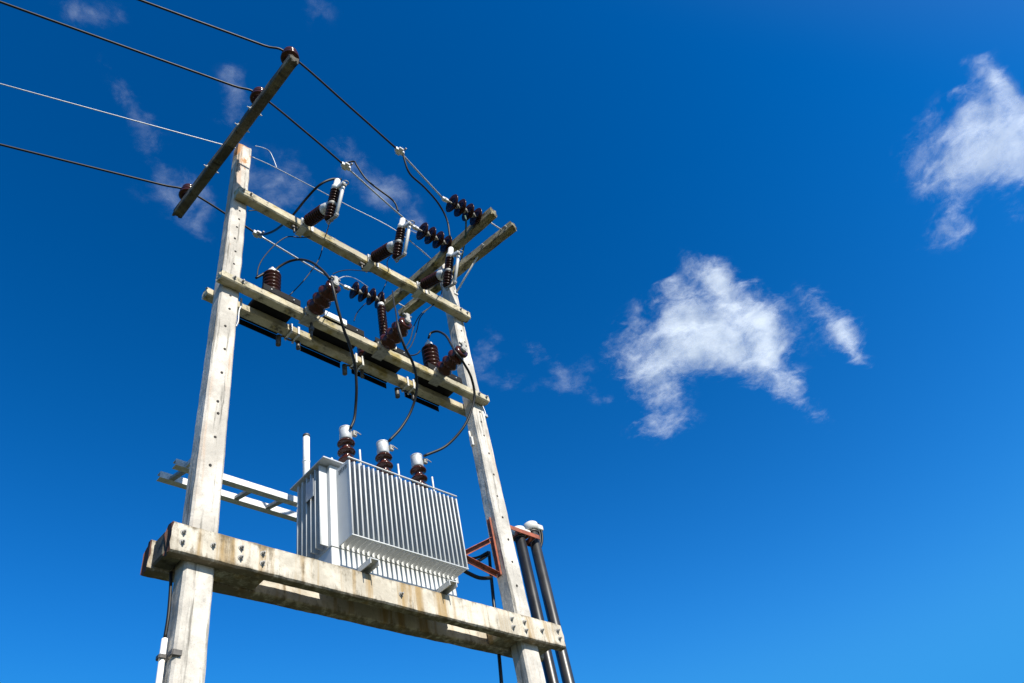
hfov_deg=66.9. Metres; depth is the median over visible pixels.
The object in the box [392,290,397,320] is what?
cable
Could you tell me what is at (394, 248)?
fuse cutout
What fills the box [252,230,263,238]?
line clamp
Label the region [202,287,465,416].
crossarm
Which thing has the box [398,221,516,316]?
crossarm
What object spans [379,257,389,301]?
cable
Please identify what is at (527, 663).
utility pole
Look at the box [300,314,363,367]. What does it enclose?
equipment tray
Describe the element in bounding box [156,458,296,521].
support rack
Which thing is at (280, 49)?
conductor
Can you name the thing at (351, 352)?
cable
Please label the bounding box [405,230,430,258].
wire
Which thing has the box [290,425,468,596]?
transformer
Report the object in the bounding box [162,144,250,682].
utility pole
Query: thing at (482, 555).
cable
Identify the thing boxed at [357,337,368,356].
post insulator
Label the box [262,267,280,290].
post insulator
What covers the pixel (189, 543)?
platform beam
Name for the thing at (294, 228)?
hanging bolt
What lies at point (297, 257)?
bare strand
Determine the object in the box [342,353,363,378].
hanger bracket
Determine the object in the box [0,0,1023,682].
sky
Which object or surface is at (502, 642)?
spacer block
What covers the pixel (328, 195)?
wire
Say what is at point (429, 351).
post insulator
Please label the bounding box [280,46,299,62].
pin insulator
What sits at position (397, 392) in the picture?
hanger bracket
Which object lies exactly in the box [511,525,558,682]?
cable pipe
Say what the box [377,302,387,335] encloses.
post insulator
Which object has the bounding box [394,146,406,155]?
line clamp
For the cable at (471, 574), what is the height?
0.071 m
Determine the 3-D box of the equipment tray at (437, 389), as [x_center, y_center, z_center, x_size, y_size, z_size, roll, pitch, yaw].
[-0.861,0.503,8.532,0.480,0.163,0.451,29,-60,-35]
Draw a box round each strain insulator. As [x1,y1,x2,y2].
[343,281,385,308]
[412,222,451,252]
[441,194,481,225]
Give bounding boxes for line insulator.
[298,275,340,327]
[371,313,411,360]
[428,342,467,386]
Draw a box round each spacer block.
[152,532,180,569]
[213,568,262,589]
[487,634,517,648]
[538,646,549,655]
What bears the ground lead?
in the conduit tube
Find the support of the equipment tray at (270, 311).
on the crossarm at (250, 290)
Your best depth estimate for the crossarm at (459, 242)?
10.25 m
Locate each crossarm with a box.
[172,54,298,217]
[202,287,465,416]
[216,270,489,405]
[234,187,470,322]
[384,207,497,311]
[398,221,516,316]
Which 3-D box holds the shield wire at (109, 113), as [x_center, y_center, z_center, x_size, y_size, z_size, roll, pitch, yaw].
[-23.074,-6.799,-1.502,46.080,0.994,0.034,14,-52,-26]
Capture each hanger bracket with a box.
[276,323,299,349]
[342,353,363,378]
[394,377,414,400]
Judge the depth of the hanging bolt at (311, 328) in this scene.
7.35 m
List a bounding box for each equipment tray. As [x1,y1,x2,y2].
[239,283,300,339]
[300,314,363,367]
[351,337,408,388]
[404,362,462,411]
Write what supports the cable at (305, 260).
attached to the post insulator at (271, 276)
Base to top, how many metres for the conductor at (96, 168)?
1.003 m
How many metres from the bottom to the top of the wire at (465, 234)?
0.466 m
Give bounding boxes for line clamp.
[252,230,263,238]
[340,161,352,170]
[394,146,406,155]
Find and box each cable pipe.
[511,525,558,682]
[524,521,574,682]
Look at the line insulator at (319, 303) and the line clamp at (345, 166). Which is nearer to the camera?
the line insulator at (319, 303)
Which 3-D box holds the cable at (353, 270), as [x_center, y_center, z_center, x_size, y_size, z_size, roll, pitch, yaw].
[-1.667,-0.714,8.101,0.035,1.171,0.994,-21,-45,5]
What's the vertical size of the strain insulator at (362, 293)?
0.252 m
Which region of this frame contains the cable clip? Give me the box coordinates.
[468,431,473,446]
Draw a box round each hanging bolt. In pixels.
[291,225,296,232]
[309,322,313,337]
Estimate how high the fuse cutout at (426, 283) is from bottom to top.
0.618 m
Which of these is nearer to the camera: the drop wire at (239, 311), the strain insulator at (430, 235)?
the drop wire at (239, 311)
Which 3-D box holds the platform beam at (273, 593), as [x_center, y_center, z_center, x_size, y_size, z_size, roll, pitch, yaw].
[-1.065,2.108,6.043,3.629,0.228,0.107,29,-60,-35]
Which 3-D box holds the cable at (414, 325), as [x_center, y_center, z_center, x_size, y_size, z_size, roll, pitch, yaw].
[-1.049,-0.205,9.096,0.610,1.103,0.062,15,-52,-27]
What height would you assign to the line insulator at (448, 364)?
0.206 m
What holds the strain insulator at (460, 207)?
attached to the crossarm at (459, 242)
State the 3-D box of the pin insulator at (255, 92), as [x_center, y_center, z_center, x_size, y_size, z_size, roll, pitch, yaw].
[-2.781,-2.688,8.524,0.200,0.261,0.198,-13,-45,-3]
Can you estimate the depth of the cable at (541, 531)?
8.26 m
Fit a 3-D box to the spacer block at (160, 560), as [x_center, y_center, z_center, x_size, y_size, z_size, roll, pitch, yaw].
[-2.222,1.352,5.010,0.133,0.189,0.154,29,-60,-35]
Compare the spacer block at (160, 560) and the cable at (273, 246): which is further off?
the cable at (273, 246)
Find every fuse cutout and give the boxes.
[295,178,348,236]
[362,217,414,272]
[411,247,463,298]
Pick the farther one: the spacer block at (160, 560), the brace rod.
the brace rod
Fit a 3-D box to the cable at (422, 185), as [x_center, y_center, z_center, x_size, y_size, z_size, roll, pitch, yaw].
[-1.034,-1.789,9.406,0.061,0.706,0.982,-28,-47,12]
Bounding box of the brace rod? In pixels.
[454,256,478,295]
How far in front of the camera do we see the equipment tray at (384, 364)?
8.15 m
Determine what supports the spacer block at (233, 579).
attached to the platform beam at (189, 543)
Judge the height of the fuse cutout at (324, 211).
0.618 m
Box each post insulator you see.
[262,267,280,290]
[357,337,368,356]
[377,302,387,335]
[421,340,439,366]
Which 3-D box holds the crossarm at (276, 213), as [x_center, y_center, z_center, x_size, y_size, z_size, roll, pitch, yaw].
[-1.693,-0.930,8.904,3.184,0.133,0.144,29,-60,-35]
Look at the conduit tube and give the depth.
4.50 m
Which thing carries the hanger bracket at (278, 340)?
attached to the crossarm at (247, 312)
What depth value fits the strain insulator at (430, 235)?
10.06 m
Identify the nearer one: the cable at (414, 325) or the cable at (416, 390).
the cable at (416, 390)
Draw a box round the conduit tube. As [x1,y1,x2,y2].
[155,637,181,682]
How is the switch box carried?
attached to the equipment tray at (326, 337)
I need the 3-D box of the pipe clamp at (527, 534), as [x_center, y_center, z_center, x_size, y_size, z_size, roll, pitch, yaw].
[0.038,1.996,8.018,0.710,0.070,0.167,29,-60,-35]
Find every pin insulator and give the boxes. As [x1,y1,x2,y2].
[178,183,191,198]
[250,87,263,103]
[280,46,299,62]
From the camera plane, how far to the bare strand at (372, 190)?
9.54 m
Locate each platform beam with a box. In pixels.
[140,540,543,661]
[163,521,565,651]
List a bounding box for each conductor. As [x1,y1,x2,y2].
[0,1,341,163]
[0,143,252,231]
[137,0,395,148]
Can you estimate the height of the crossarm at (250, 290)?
0.102 m
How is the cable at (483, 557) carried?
attached to the utility pole at (527, 663)
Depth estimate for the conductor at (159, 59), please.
8.01 m
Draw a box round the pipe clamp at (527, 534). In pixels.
[510,525,539,546]
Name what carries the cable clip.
attached to the utility pole at (527, 663)
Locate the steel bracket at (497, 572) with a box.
[465,517,501,577]
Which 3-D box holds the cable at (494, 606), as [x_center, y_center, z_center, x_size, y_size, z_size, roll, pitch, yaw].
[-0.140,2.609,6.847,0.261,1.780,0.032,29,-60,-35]
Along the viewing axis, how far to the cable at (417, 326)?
9.06 m
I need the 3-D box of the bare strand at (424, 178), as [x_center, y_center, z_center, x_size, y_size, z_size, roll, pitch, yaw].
[-1.107,-2.034,9.475,0.022,0.117,0.807,-33,-48,17]
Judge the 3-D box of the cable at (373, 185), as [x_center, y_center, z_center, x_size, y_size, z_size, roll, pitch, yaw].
[-1.649,-1.861,9.149,0.604,0.806,0.087,13,-52,-25]
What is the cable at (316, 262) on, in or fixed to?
attached to the fuse cutout at (324, 211)
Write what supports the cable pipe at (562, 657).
on the ground
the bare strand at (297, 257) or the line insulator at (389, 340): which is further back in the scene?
the bare strand at (297, 257)
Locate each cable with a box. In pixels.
[256,236,309,275]
[257,178,341,235]
[275,258,330,279]
[290,216,330,294]
[330,280,357,428]
[333,270,369,273]
[347,161,398,211]
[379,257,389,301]
[388,321,417,441]
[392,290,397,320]
[403,154,450,238]
[406,307,430,345]
[408,304,433,349]
[423,330,475,456]
[463,570,491,579]
[472,551,488,558]
[477,553,489,561]
[488,551,502,682]
[537,523,542,546]
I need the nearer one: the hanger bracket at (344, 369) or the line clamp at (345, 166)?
the hanger bracket at (344, 369)
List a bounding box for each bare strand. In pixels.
[262,236,343,285]
[349,170,412,225]
[405,157,442,197]
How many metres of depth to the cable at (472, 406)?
8.09 m
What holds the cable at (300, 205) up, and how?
attached to the line clamp at (254, 233)
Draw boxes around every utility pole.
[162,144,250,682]
[437,263,545,682]
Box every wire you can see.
[0,83,221,144]
[236,298,241,326]
[252,157,427,256]
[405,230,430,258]
[460,215,466,260]
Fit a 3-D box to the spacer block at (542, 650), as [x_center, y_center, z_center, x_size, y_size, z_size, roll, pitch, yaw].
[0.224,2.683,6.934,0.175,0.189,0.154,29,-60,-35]
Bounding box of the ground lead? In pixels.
[163,571,172,637]
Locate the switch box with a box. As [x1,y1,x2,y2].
[322,310,346,325]
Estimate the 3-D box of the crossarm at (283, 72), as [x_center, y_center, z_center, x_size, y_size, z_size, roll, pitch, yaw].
[-3.106,-2.231,8.604,0.181,0.131,2.449,30,-60,-35]
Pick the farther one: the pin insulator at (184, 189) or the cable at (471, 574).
the pin insulator at (184, 189)
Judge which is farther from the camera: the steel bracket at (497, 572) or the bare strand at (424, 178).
the bare strand at (424, 178)

